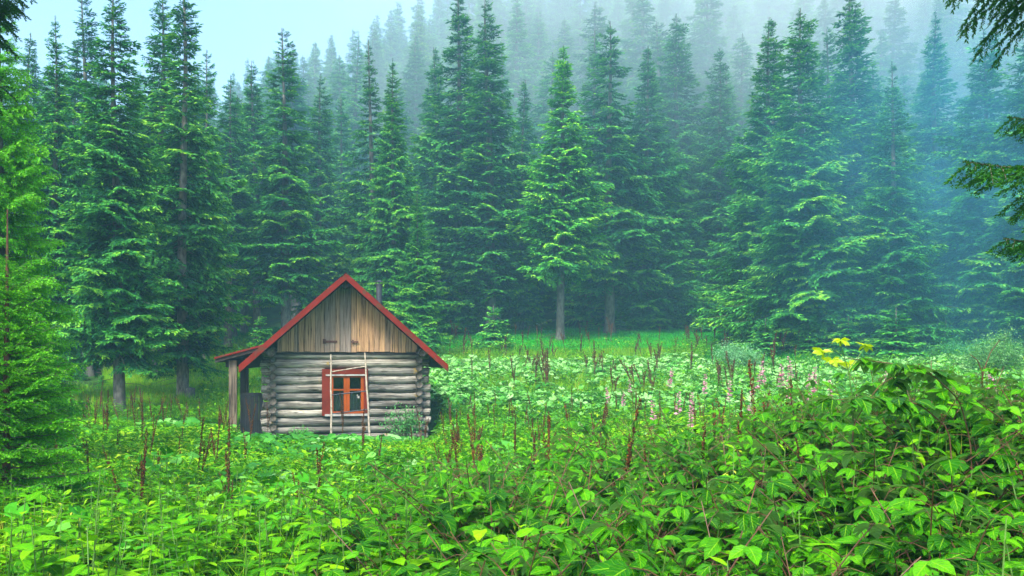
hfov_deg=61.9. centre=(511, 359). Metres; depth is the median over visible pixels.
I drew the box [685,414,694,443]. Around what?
leafy weed
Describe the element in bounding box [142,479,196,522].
broad leaved weed
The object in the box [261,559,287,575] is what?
leafy weed
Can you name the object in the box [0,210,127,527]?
young spruce
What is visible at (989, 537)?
leafy weed
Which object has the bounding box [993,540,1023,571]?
leafy weed
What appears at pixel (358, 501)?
bramble bush
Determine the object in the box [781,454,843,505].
leafy weed
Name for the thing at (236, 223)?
spruce tree
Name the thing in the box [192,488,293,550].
leaved plant
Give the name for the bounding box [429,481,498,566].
leafy weed
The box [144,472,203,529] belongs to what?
leafy weed
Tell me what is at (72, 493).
leafy weed
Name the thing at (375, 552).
broad leaved weed
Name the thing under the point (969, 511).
bramble bush
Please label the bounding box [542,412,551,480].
dead dock
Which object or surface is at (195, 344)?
spruce tree
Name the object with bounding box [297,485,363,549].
leafy weed
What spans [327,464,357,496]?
broad leaved weed
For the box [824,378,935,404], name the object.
bramble bush
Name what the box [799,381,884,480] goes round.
broad leaved weed
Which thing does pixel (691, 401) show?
fireweed
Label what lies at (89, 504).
broad leaved weed
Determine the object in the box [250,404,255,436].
dead dock
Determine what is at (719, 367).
dead dock
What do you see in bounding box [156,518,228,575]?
broad leaved weed
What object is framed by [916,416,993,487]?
leafy weed
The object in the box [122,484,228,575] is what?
leafy weed
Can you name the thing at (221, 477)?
leafy weed
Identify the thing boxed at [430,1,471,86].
spruce tree
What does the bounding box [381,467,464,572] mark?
leafy weed
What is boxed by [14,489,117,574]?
leafy weed
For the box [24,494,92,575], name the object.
broad leaved weed
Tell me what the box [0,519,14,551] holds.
broad leaved weed
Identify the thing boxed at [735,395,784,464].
leafy weed
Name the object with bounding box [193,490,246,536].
leafy weed
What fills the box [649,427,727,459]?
broad leaved weed
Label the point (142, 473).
dead dock
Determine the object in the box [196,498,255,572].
leafy weed
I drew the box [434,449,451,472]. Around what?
broad leaved weed
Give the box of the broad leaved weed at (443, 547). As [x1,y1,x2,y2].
[430,544,457,570]
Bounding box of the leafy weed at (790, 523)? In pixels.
[730,475,797,530]
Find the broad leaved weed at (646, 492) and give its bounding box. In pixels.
[554,483,649,507]
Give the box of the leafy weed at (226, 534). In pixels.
[131,509,242,574]
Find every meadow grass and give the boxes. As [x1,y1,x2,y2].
[0,374,1023,575]
[23,408,731,527]
[60,335,1023,414]
[100,366,261,425]
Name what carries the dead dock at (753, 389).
on the ground at (270, 314)
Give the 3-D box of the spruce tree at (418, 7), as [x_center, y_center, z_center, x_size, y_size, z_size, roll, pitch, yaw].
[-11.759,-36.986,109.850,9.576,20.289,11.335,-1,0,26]
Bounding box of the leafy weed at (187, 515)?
[135,504,205,543]
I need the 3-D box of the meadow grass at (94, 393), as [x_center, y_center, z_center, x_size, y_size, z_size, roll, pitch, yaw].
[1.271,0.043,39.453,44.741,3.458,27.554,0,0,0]
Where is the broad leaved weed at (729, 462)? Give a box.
[716,461,744,493]
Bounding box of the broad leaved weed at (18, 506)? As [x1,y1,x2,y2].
[0,488,66,550]
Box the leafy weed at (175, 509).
[134,485,205,545]
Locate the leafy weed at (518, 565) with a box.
[489,527,540,575]
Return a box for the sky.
[0,0,640,119]
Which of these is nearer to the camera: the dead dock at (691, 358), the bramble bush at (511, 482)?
the bramble bush at (511, 482)
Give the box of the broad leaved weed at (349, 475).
[330,469,359,505]
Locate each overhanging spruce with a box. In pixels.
[0,0,37,115]
[942,0,1023,265]
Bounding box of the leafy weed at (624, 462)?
[598,449,641,496]
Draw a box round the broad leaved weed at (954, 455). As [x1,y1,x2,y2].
[931,402,1019,498]
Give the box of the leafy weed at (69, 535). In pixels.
[0,512,102,575]
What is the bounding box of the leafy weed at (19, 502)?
[0,474,33,532]
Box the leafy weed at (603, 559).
[599,555,710,575]
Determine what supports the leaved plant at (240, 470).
on the ground at (270, 314)
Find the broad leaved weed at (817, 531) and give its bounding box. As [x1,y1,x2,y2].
[793,440,890,534]
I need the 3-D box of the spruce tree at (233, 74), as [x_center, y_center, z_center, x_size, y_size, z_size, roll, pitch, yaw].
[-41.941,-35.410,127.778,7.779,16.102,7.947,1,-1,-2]
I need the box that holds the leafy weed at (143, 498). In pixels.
[130,475,174,514]
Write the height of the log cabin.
4.702 m
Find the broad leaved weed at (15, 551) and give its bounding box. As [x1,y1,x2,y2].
[1,527,46,575]
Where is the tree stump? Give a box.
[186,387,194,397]
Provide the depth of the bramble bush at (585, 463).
6.42 m
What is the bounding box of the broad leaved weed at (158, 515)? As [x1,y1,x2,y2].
[131,480,188,539]
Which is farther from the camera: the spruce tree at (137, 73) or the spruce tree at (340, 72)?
the spruce tree at (137, 73)
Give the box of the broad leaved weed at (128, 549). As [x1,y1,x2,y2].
[78,522,135,567]
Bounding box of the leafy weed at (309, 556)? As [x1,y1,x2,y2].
[243,511,347,575]
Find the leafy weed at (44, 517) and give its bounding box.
[30,491,59,556]
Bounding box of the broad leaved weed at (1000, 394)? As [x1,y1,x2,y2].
[965,375,1020,466]
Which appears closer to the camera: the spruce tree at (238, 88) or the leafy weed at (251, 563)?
the leafy weed at (251, 563)
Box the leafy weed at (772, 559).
[718,527,774,574]
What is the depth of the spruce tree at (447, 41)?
127.11 m
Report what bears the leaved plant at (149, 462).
on the ground at (270, 314)
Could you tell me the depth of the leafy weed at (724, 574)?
3.17 m
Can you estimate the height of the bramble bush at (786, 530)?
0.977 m
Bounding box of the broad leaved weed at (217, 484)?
[198,467,250,528]
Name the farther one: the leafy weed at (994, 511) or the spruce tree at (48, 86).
the spruce tree at (48, 86)
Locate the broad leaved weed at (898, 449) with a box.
[859,425,934,497]
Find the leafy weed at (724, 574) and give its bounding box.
[710,568,726,575]
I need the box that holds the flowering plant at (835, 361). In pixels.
[812,337,872,462]
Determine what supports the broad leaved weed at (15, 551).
on the ground at (270, 314)
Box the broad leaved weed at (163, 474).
[120,473,170,525]
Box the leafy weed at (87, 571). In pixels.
[53,472,151,575]
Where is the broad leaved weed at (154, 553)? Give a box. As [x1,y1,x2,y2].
[90,529,191,575]
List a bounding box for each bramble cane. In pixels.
[805,395,952,523]
[831,364,919,491]
[848,357,985,516]
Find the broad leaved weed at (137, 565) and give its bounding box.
[125,514,193,575]
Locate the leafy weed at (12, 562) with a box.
[4,559,43,575]
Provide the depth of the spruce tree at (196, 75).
74.27 m
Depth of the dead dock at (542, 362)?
30.49 m
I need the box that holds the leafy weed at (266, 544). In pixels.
[240,471,356,575]
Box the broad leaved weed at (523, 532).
[493,528,545,575]
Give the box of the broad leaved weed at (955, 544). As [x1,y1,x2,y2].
[896,532,963,575]
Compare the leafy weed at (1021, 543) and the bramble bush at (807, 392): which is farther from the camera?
the bramble bush at (807, 392)
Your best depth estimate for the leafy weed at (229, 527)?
5.56 m
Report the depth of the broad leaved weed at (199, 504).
5.32 m
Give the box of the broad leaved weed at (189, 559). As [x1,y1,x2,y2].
[166,555,206,575]
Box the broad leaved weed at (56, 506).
[46,487,114,534]
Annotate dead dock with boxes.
[82,437,89,485]
[99,380,103,410]
[102,390,108,424]
[102,444,110,470]
[103,410,109,432]
[111,468,121,518]
[129,390,131,426]
[131,386,135,404]
[131,404,136,438]
[132,446,147,492]
[139,391,142,411]
[139,431,147,499]
[141,414,146,445]
[149,415,157,458]
[157,393,166,421]
[198,417,212,475]
[202,428,211,465]
[210,414,220,462]
[219,418,230,509]
[223,401,228,428]
[243,428,247,457]
[245,397,250,425]
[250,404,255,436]
[266,405,270,432]
[292,472,298,498]
[316,442,324,522]
[339,391,343,433]
[361,408,365,453]
[417,412,421,447]
[433,443,442,470]
[440,412,446,446]
[444,430,459,478]
[448,398,451,426]
[448,430,455,461]
[450,320,457,343]
[450,415,458,454]
[456,409,462,452]
[461,327,467,355]
[467,413,483,472]
[473,405,482,458]
[476,447,483,486]
[510,353,513,375]
[513,413,516,463]
[530,418,535,454]
[530,431,535,457]
[535,353,538,383]
[537,419,540,446]
[539,348,543,379]
[541,402,546,430]
[542,348,550,382]
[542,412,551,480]
[564,403,571,460]
[589,418,600,446]
[592,340,599,373]
[595,402,606,460]
[597,438,606,491]
[606,317,612,341]
[610,369,618,392]
[619,359,635,389]
[622,396,640,479]
[633,364,645,389]
[643,444,652,490]
[647,340,651,357]
[647,360,654,389]
[654,343,659,367]
[690,342,692,369]
[692,399,696,424]
[695,330,699,349]
[697,394,703,423]
[697,423,705,487]
[712,398,717,441]
[715,356,721,376]
[717,403,724,440]
[725,351,734,383]
[735,389,742,451]
[747,359,770,437]
[770,332,776,356]
[771,348,775,368]
[785,379,792,404]
[795,438,810,519]
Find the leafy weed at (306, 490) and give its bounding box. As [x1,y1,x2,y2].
[273,473,336,520]
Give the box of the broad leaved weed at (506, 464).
[499,456,519,484]
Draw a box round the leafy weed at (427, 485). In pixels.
[407,456,445,532]
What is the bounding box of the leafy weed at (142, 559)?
[111,512,214,575]
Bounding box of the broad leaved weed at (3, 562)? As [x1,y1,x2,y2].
[0,551,17,567]
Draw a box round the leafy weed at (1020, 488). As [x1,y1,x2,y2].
[978,464,1023,557]
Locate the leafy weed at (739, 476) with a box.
[696,444,798,530]
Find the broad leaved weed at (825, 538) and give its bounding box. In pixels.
[794,508,879,569]
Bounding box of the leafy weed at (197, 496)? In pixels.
[182,480,212,518]
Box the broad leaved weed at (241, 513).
[153,482,257,553]
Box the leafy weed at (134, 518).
[109,484,152,523]
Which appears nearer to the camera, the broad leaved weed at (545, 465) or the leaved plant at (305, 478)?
the leaved plant at (305, 478)
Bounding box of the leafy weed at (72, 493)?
[45,469,117,520]
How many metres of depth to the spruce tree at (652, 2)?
118.86 m
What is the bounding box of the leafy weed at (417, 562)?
[318,491,435,575]
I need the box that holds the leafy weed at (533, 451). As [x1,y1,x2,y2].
[516,437,569,466]
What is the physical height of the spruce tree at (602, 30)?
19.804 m
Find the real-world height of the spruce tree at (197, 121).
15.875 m
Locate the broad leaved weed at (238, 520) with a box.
[219,502,254,543]
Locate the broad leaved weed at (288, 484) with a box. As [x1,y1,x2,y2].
[270,482,334,562]
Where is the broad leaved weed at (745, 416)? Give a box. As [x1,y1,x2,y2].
[732,408,748,425]
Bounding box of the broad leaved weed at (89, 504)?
[69,485,107,541]
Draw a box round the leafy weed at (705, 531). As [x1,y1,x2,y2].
[698,517,776,575]
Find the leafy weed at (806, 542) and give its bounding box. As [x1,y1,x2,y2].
[782,508,862,574]
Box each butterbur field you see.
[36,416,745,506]
[255,352,1023,427]
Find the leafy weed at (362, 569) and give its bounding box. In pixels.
[346,520,410,575]
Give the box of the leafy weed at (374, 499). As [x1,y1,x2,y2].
[351,463,427,540]
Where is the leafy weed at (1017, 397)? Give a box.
[1001,373,1023,465]
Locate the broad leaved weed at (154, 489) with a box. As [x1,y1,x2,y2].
[143,476,157,509]
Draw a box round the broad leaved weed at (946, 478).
[936,467,994,565]
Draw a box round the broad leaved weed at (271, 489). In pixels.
[262,488,302,522]
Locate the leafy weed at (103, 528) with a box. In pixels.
[67,483,148,563]
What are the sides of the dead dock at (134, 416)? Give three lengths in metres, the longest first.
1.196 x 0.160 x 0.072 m
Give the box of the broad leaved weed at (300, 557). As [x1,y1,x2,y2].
[266,504,357,573]
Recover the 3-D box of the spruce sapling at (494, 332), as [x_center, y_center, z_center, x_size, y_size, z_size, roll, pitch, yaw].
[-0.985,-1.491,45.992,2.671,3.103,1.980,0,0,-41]
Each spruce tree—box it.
[0,16,93,471]
[2,64,23,185]
[3,33,62,269]
[8,15,103,409]
[22,0,110,376]
[23,67,43,133]
[31,65,51,102]
[45,82,72,116]
[49,0,189,416]
[50,46,105,351]
[80,60,110,121]
[80,77,103,123]
[89,0,237,378]
[93,0,251,396]
[102,79,127,151]
[121,77,143,183]
[130,127,232,347]
[135,69,146,111]
[170,76,226,211]
[187,49,255,358]
[188,79,238,297]
[193,73,213,126]
[204,71,223,131]
[208,75,262,346]
[216,84,243,148]
[217,95,293,336]
[219,82,246,145]
[220,60,289,342]
[220,71,236,131]
[228,28,347,327]
[239,60,249,103]
[239,72,296,333]
[242,57,277,142]
[250,110,272,288]
[254,56,271,112]
[258,53,309,182]
[260,94,313,297]
[261,58,344,318]
[265,50,280,90]
[280,74,361,316]
[286,47,301,77]
[293,57,325,140]
[301,117,359,260]
[302,43,327,118]
[305,41,328,100]
[308,56,363,180]
[315,94,362,280]
[318,55,365,167]
[320,40,420,300]
[322,33,352,114]
[331,32,381,220]
[339,93,436,319]
[344,28,362,114]
[345,58,434,318]
[348,84,416,264]
[352,22,390,156]
[357,29,395,119]
[369,15,383,52]
[381,10,404,86]
[381,35,395,94]
[383,10,445,132]
[383,193,457,355]
[385,0,449,114]
[389,1,408,64]
[399,33,430,158]
[401,83,445,237]
[403,0,515,334]
[403,47,476,329]
[405,48,433,125]
[414,59,451,167]
[423,16,441,55]
[424,0,450,63]
[426,0,549,333]
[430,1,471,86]
[436,0,453,40]
[439,0,509,101]
[440,0,455,100]
[442,24,484,151]
[463,0,508,102]
[475,0,523,59]
[481,80,557,329]
[485,42,550,278]
[490,0,557,159]
[500,129,556,322]
[503,0,553,103]
[503,44,619,340]
[505,0,524,27]
[515,52,585,284]
[520,10,554,129]
[523,0,555,70]
[526,85,556,160]
[533,20,684,333]
[539,18,583,134]
[542,0,551,20]
[543,2,585,41]
[546,0,584,62]
[550,30,628,326]
[550,76,652,326]
[554,0,578,30]
[564,5,634,143]
[565,96,625,241]
[566,0,607,96]
[582,0,612,65]
[591,46,722,331]
[597,0,640,88]
[601,87,626,172]
[609,0,635,35]
[612,0,650,106]
[613,0,659,89]
[616,0,681,134]
[621,13,733,325]
[626,21,690,202]
[630,36,699,165]
[643,0,673,55]
[646,0,698,58]
[653,0,672,54]
[664,16,693,130]
[664,97,690,169]
[671,48,755,327]
[673,0,690,17]
[680,0,749,163]
[683,0,711,49]
[685,18,838,345]
[686,63,748,229]
[690,0,757,73]
[691,8,901,354]
[709,33,765,168]
[709,70,783,328]
[722,5,759,96]
[739,0,795,71]
[740,80,764,183]
[746,0,777,30]
[749,0,946,347]
[756,24,792,126]
[770,0,813,38]
[775,0,832,103]
[789,30,824,132]
[793,0,856,114]
[794,73,817,175]
[804,27,862,195]
[805,0,828,28]
[810,0,882,71]
[812,0,877,95]
[824,61,974,352]
[843,56,899,214]
[854,0,900,72]
[866,31,895,120]
[870,0,899,35]
[871,0,920,125]
[887,73,919,155]
[887,95,911,200]
[895,0,942,65]
[896,0,915,33]
[897,12,981,337]
[898,0,933,100]
[898,29,1023,351]
[898,70,975,220]
[906,0,971,147]
[916,0,989,57]
[918,0,1003,141]
[951,25,1023,353]
[955,0,1023,140]
[959,0,982,23]
[960,72,1022,177]
[1000,52,1023,148]
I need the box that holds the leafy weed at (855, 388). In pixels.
[835,372,870,419]
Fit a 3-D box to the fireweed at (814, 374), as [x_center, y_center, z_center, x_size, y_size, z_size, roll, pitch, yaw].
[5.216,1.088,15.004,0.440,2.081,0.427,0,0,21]
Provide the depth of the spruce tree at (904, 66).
81.70 m
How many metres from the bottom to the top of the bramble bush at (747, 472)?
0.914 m
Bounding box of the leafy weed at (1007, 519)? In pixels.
[981,515,1022,575]
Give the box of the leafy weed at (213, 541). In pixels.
[151,490,249,575]
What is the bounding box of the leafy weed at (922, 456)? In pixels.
[886,427,953,502]
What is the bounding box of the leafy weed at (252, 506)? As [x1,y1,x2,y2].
[233,479,284,529]
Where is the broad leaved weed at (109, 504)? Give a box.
[55,483,133,569]
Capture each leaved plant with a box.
[4,502,86,562]
[20,503,133,554]
[35,539,132,575]
[40,504,137,532]
[59,477,131,517]
[68,527,167,568]
[95,532,146,573]
[100,453,170,494]
[117,455,181,483]
[117,501,208,562]
[132,446,198,483]
[144,514,205,554]
[158,490,197,513]
[187,471,231,491]
[188,482,260,510]
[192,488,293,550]
[193,485,235,513]
[199,467,256,513]
[241,466,332,551]
[243,511,319,543]
[254,472,330,522]
[255,475,314,512]
[265,498,347,530]
[276,489,363,542]
[278,506,344,542]
[291,454,352,474]
[322,467,369,531]
[344,463,367,487]
[353,451,381,471]
[363,451,406,473]
[463,456,501,471]
[510,469,552,496]
[516,498,628,548]
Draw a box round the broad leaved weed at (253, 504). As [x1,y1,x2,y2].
[241,483,307,536]
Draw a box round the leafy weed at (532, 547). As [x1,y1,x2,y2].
[509,521,534,575]
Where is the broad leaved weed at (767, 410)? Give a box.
[732,408,777,460]
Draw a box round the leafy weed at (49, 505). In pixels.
[10,490,68,536]
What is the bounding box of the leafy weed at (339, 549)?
[323,494,393,569]
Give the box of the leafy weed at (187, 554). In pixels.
[107,519,196,575]
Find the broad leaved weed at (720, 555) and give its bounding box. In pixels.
[682,522,746,575]
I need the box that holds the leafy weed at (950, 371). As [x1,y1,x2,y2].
[942,367,1019,467]
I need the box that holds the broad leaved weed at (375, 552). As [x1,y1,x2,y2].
[281,524,399,575]
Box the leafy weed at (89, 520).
[48,491,129,559]
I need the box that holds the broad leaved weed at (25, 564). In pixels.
[0,491,86,575]
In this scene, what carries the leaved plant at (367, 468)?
on the ground at (270, 314)
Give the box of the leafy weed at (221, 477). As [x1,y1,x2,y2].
[211,468,263,523]
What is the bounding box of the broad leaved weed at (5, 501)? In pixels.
[0,486,54,527]
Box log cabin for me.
[214,272,447,437]
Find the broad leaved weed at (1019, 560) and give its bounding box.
[1002,525,1023,561]
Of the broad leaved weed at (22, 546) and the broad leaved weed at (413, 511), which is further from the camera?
the broad leaved weed at (413, 511)
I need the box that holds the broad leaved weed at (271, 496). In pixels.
[268,466,307,511]
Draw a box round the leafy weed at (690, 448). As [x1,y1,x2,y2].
[659,431,715,494]
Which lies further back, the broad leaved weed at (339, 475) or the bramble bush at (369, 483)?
the broad leaved weed at (339, 475)
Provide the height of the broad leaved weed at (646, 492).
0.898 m
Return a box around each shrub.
[286,426,318,434]
[375,402,427,437]
[702,337,773,367]
[921,335,992,358]
[950,318,1023,371]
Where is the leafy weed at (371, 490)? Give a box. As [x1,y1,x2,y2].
[348,466,399,521]
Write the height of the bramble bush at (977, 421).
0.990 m
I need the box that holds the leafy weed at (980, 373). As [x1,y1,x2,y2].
[948,363,1014,394]
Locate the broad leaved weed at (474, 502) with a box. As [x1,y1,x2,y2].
[469,496,549,564]
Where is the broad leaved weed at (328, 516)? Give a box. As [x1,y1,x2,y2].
[308,490,394,567]
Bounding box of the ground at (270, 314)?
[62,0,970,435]
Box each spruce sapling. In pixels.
[58,368,86,392]
[72,367,88,380]
[94,374,108,391]
[246,314,272,346]
[457,317,481,335]
[470,304,514,351]
[691,296,713,333]
[744,318,785,357]
[789,322,828,355]
[824,316,870,358]
[862,309,928,358]
[924,320,960,355]
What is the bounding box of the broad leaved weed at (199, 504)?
[170,501,240,571]
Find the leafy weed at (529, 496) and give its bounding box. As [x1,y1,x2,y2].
[509,460,573,512]
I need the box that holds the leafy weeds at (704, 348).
[190,334,1023,412]
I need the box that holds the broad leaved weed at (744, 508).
[703,475,785,560]
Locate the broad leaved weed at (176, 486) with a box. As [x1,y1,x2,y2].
[166,472,205,501]
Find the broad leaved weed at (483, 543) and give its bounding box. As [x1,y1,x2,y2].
[366,528,492,567]
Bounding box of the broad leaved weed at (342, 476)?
[312,472,348,510]
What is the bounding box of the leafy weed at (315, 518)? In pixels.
[297,489,359,561]
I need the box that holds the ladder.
[330,353,370,435]
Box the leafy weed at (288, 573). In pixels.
[277,556,346,575]
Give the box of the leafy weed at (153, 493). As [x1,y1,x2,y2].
[138,473,174,506]
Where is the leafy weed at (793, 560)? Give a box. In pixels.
[783,511,845,575]
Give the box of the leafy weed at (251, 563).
[212,536,256,575]
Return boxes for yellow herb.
[0,396,922,568]
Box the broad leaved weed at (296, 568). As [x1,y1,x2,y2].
[292,561,309,573]
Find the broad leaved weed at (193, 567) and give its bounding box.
[185,521,229,575]
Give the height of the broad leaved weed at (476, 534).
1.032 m
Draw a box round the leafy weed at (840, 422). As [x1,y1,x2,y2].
[804,393,853,445]
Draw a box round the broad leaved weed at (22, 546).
[0,528,40,575]
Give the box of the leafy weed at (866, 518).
[797,449,918,569]
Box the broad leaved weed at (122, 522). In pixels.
[102,502,144,555]
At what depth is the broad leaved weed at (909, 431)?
5.30 m
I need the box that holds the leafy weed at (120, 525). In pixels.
[80,468,139,548]
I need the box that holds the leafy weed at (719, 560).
[709,556,821,575]
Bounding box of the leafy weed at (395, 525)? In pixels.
[370,484,426,566]
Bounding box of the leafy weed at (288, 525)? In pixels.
[217,472,313,573]
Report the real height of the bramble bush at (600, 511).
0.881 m
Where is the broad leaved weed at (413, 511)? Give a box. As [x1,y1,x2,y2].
[392,504,420,556]
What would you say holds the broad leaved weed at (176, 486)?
on the ground at (270, 314)
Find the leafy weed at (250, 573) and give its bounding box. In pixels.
[136,529,267,575]
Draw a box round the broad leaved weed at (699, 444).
[691,404,769,461]
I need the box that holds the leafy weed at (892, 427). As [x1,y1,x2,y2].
[859,397,935,458]
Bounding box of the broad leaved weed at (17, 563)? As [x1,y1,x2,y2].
[0,557,25,575]
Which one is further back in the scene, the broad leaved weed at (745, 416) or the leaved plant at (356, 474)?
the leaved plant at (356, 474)
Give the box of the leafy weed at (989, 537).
[977,504,1023,554]
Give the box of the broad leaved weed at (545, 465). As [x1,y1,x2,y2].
[534,442,554,495]
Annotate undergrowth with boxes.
[0,401,1023,575]
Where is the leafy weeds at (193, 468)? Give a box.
[0,398,846,505]
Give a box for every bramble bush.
[289,461,521,574]
[299,568,345,575]
[316,474,425,540]
[318,492,639,575]
[346,551,550,575]
[350,485,497,574]
[355,457,479,507]
[358,434,644,570]
[361,454,439,511]
[365,538,429,572]
[365,546,485,575]
[369,472,477,553]
[375,446,563,536]
[377,530,545,575]
[380,458,509,513]
[381,492,489,550]
[387,457,524,511]
[389,473,534,496]
[390,474,481,520]
[403,492,661,575]
[407,523,596,575]
[415,466,524,566]
[418,459,614,517]
[428,461,566,564]
[429,515,590,574]
[436,460,533,497]
[455,460,565,491]
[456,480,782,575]
[456,557,488,575]
[464,548,699,575]
[467,440,632,512]
[484,470,538,524]
[488,482,666,540]
[489,524,653,574]
[491,509,730,575]
[493,449,545,496]
[507,488,709,575]
[508,456,596,508]
[510,458,692,574]
[514,506,612,556]
[528,469,764,558]
[533,445,601,488]
[547,432,690,515]
[547,520,729,575]
[548,468,581,508]
[550,441,619,466]
[552,498,701,569]
[554,424,727,497]
[556,421,718,487]
[556,471,646,536]
[562,420,735,488]
[568,474,655,513]
[585,421,693,474]
[585,506,681,575]
[587,481,680,556]
[595,417,729,481]
[598,435,634,465]
[602,441,750,532]
[606,524,714,575]
[608,446,841,565]
[613,522,689,575]
[614,480,719,508]
[619,405,764,497]
[622,508,932,575]
[625,477,871,575]
[631,549,656,575]
[633,436,787,511]
[636,418,857,530]
[645,478,895,575]
[649,450,778,486]
[662,427,737,474]
[666,489,804,573]
[669,446,766,492]
[671,528,958,575]
[675,550,781,575]
[677,417,736,457]
[685,535,814,575]
[686,432,790,491]
[690,409,737,457]
[690,453,840,560]
[708,424,846,492]
[710,490,853,556]
[714,494,919,575]
[727,400,839,458]
[734,422,1023,571]
[738,480,918,575]
[740,442,880,531]
[746,571,777,575]
[748,468,1023,575]
[748,515,901,575]
[749,412,1023,523]
[754,377,841,469]
[754,383,836,456]
[766,472,1023,575]
[768,385,862,469]
[782,378,833,419]
[782,407,900,495]
[789,372,918,419]
[811,554,863,575]
[820,421,1023,561]
[822,394,1010,510]
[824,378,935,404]
[825,371,910,456]
[832,478,1023,575]
[841,435,1001,499]
[842,361,991,492]
[850,386,942,428]
[852,463,1023,575]
[861,503,1017,575]
[863,375,978,459]
[876,375,988,428]
[885,434,1023,536]
[887,397,965,440]
[900,556,955,575]
[902,552,1001,575]
[911,367,1023,498]
[914,440,1023,562]
[917,386,999,395]
[949,367,1023,469]
[950,366,1017,402]
[962,401,1023,505]
[963,510,1023,567]
[965,435,1023,539]
[966,395,1023,426]
[970,385,1023,498]
[972,395,1023,444]
[972,528,1023,575]
[988,380,1020,401]
[994,382,1023,411]
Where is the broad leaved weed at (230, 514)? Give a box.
[186,483,246,530]
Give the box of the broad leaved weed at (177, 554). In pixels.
[156,524,196,575]
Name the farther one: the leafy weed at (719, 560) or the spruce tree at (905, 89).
the spruce tree at (905, 89)
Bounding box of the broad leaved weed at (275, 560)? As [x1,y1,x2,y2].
[256,537,330,575]
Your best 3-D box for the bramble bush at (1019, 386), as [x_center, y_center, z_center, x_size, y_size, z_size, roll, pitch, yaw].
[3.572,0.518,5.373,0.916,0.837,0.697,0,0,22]
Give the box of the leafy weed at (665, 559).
[656,547,669,575]
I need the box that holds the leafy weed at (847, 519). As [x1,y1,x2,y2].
[812,466,895,571]
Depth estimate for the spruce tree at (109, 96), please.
100.67 m
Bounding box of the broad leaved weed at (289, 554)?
[245,518,323,569]
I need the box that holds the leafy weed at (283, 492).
[275,485,316,551]
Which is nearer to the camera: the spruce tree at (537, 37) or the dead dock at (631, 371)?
the dead dock at (631, 371)
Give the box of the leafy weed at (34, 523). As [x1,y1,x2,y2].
[0,499,112,575]
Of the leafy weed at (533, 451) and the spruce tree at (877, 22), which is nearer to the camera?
the leafy weed at (533, 451)
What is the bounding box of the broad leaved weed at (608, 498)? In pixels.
[599,497,689,575]
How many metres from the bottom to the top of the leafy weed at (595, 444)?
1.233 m
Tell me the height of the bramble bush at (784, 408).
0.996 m
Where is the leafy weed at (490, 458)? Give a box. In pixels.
[481,447,535,486]
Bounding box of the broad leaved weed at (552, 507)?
[539,487,573,555]
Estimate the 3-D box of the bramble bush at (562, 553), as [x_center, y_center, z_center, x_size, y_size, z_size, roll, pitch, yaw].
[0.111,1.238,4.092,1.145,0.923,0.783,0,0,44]
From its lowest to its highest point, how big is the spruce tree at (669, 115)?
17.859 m
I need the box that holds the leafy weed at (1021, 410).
[1005,408,1023,505]
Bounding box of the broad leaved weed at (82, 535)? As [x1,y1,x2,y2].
[6,510,84,559]
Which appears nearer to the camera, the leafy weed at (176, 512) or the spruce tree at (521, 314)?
the leafy weed at (176, 512)
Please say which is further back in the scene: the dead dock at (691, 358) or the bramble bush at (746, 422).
the dead dock at (691, 358)
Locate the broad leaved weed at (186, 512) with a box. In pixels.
[160,483,200,548]
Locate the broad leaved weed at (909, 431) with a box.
[874,388,970,463]
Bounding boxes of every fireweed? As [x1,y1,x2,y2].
[605,386,616,434]
[617,391,628,432]
[626,378,634,418]
[640,396,659,442]
[658,368,674,427]
[670,392,686,436]
[680,392,698,442]
[685,405,694,447]
[696,371,711,433]
[722,380,735,435]
[748,391,752,417]
[749,361,766,420]
[758,367,773,420]
[769,359,785,420]
[778,371,790,410]
[784,353,800,406]
[805,369,811,400]
[811,364,818,394]
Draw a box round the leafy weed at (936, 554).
[902,487,991,561]
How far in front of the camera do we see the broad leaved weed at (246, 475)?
7.96 m
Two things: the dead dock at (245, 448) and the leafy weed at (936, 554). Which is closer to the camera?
the leafy weed at (936, 554)
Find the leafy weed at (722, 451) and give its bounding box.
[703,431,761,470]
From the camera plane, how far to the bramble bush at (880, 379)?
6.03 m
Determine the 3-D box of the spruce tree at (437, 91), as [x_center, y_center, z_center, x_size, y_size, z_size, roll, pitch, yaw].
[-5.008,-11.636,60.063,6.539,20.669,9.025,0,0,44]
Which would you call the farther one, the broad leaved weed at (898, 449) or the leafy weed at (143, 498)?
the leafy weed at (143, 498)
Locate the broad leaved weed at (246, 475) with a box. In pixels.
[176,473,252,512]
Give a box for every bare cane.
[969,354,982,401]
[982,340,999,402]
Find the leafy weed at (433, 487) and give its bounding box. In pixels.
[395,460,468,510]
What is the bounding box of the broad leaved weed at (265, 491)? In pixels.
[246,479,297,519]
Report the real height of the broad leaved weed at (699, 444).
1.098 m
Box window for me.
[322,369,367,415]
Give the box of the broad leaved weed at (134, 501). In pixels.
[85,472,146,544]
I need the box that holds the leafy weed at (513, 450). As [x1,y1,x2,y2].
[500,443,524,478]
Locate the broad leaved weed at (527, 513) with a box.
[487,496,558,574]
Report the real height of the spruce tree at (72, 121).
15.515 m
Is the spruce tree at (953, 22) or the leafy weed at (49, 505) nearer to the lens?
the leafy weed at (49, 505)
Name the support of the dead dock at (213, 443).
on the ground at (270, 314)
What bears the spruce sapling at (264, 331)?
on the ground at (270, 314)
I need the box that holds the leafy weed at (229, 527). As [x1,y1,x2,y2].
[178,502,239,556]
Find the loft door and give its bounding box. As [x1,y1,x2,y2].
[323,282,358,351]
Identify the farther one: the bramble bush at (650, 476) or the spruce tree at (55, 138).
the spruce tree at (55, 138)
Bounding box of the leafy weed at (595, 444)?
[571,430,609,461]
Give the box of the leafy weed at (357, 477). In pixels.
[350,474,390,520]
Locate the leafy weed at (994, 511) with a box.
[982,490,1009,557]
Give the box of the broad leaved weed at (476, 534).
[404,485,505,565]
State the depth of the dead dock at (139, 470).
9.49 m

